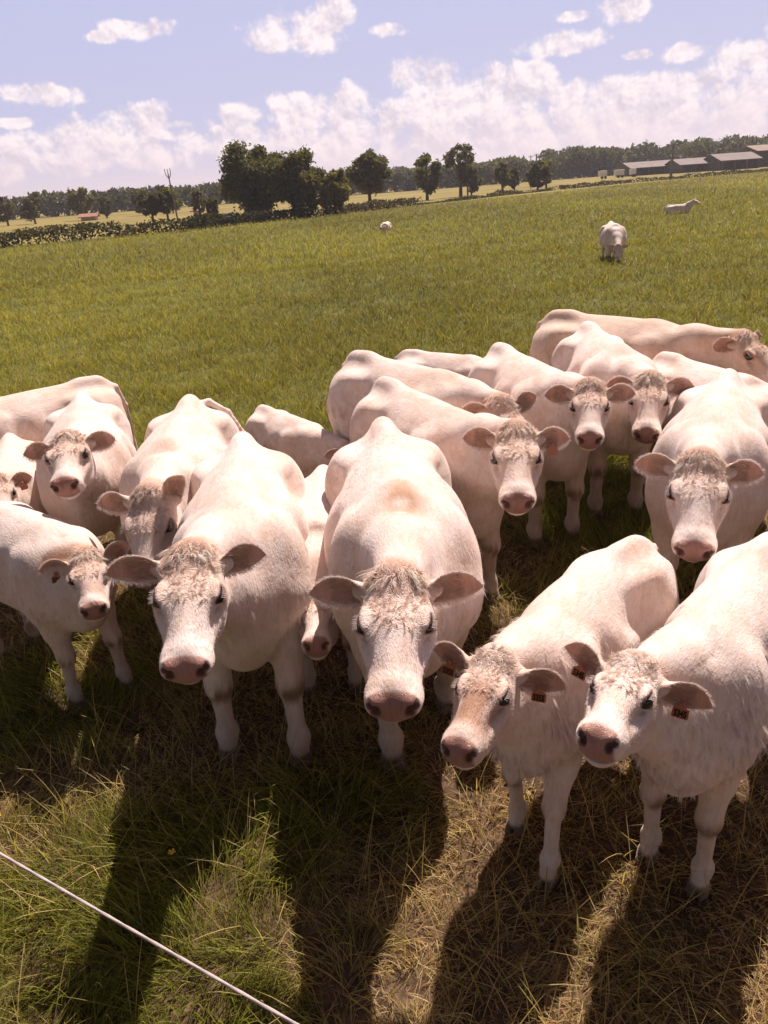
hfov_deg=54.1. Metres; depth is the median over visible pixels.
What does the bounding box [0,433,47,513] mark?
calf
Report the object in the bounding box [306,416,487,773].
cow
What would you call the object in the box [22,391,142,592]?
cow
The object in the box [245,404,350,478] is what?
cow
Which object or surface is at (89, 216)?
barn
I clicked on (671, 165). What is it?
utility pole
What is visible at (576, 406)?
cow
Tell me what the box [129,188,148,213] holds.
broadleaf tree
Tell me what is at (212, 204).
broadleaf tree
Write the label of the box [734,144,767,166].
barn
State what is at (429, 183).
broadleaf tree
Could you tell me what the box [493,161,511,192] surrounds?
broadleaf tree
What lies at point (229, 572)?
cow
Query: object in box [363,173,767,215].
ungrazed strip
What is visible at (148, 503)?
cow
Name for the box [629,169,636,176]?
trailer
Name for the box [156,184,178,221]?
broadleaf tree
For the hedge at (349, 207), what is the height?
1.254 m
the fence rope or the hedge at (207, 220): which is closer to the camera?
the fence rope
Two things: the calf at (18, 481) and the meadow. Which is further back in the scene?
the meadow
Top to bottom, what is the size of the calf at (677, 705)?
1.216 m
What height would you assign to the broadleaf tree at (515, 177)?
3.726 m
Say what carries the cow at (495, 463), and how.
on the ground at (500, 1013)
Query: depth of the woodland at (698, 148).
228.01 m
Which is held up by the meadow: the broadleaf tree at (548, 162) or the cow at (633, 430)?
the broadleaf tree at (548, 162)
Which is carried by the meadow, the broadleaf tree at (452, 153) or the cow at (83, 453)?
the broadleaf tree at (452, 153)
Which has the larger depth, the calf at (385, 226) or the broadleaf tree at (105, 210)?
the broadleaf tree at (105, 210)
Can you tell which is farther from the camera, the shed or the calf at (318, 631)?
the shed
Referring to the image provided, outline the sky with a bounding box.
[0,0,767,202]
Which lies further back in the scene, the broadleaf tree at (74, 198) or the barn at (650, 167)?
the barn at (650, 167)
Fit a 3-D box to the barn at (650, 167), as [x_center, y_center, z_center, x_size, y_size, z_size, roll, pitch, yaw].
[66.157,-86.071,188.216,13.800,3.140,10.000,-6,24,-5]
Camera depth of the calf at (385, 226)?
42.68 m
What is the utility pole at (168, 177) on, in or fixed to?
on the meadow
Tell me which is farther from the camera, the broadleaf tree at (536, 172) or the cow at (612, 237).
the broadleaf tree at (536, 172)
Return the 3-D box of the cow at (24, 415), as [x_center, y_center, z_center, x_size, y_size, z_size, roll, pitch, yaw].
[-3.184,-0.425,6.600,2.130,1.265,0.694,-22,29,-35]
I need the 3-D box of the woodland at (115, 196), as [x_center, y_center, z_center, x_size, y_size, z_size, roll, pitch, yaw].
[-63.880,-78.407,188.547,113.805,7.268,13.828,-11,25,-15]
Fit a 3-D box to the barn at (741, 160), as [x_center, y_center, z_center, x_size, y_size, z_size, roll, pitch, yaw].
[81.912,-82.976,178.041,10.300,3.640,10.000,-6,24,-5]
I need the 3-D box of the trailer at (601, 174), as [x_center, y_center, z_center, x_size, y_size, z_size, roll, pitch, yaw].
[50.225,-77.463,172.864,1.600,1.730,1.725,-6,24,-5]
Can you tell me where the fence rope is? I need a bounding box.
[0,852,298,1023]
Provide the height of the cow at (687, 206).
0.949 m
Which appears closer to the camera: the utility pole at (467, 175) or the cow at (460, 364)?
the cow at (460, 364)
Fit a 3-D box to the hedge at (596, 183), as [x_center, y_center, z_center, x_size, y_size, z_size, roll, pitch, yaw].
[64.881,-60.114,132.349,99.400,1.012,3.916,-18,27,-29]
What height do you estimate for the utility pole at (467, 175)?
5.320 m
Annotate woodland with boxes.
[0,175,332,219]
[341,146,632,194]
[537,134,767,177]
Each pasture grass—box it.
[0,171,767,290]
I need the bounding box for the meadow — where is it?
[0,166,767,245]
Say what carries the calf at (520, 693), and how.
on the ground at (500, 1013)
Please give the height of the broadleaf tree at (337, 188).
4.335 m
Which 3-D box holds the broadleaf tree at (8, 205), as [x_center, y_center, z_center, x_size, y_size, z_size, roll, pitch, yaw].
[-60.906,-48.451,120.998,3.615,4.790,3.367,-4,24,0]
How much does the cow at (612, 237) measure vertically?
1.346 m
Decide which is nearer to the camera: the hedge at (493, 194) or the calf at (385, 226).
the calf at (385, 226)
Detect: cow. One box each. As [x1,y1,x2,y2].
[0,375,137,450]
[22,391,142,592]
[96,394,245,593]
[103,431,312,770]
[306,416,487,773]
[327,350,538,545]
[349,376,571,603]
[468,342,635,548]
[529,309,767,453]
[551,321,694,518]
[599,221,628,262]
[633,368,767,571]
[663,199,700,214]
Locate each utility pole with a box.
[164,168,177,217]
[464,159,468,195]
[669,142,676,178]
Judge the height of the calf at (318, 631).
1.066 m
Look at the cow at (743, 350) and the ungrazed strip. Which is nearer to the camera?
the cow at (743, 350)
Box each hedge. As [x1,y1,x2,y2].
[0,218,197,247]
[176,207,322,230]
[315,197,422,217]
[418,186,554,204]
[555,168,767,189]
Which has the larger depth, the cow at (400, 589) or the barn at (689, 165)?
the barn at (689, 165)
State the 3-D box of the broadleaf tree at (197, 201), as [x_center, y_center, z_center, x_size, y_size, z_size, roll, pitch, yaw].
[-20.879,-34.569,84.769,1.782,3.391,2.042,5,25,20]
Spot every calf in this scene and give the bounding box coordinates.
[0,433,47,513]
[0,501,137,710]
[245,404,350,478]
[299,464,363,696]
[378,221,391,232]
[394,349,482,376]
[433,535,678,892]
[562,532,767,901]
[642,351,767,529]
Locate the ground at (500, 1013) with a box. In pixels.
[0,171,767,1023]
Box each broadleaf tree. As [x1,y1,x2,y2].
[0,196,15,225]
[20,191,41,223]
[65,186,95,214]
[96,196,112,217]
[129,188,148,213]
[136,192,161,222]
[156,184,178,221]
[165,187,181,212]
[189,189,206,213]
[205,197,219,213]
[215,139,283,212]
[264,144,327,213]
[316,167,352,211]
[344,148,392,206]
[413,152,442,199]
[441,142,475,196]
[459,165,483,194]
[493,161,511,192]
[508,166,519,190]
[524,160,551,189]
[539,159,552,188]
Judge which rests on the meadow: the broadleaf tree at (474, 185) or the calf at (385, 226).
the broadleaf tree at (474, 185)
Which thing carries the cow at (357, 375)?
on the ground at (500, 1013)
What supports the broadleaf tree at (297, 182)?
on the meadow
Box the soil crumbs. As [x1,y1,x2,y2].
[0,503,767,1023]
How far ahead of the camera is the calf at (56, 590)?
4.04 m
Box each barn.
[78,213,99,220]
[614,160,681,176]
[664,157,725,173]
[700,152,762,171]
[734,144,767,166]
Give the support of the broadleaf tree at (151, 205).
on the meadow
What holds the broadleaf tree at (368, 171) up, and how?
on the meadow
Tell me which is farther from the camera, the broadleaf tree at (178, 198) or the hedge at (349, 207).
the broadleaf tree at (178, 198)
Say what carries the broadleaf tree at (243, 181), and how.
on the meadow
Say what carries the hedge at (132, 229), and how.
on the meadow
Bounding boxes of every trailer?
[598,171,606,178]
[614,169,624,177]
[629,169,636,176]
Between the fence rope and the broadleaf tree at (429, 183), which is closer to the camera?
the fence rope
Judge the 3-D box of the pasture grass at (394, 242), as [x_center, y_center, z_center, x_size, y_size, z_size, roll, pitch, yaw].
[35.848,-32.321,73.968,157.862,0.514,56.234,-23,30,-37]
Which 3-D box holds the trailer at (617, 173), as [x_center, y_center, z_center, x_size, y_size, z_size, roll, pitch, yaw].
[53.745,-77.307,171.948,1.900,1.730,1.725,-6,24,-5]
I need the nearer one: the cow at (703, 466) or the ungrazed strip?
the cow at (703, 466)
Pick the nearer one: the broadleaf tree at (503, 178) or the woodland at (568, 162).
the broadleaf tree at (503, 178)
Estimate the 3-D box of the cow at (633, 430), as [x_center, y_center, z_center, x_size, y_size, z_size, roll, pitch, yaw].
[1.906,-0.728,6.284,0.730,1.422,2.528,-3,24,2]
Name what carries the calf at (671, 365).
on the ground at (500, 1013)
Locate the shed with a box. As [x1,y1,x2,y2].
[190,207,201,214]

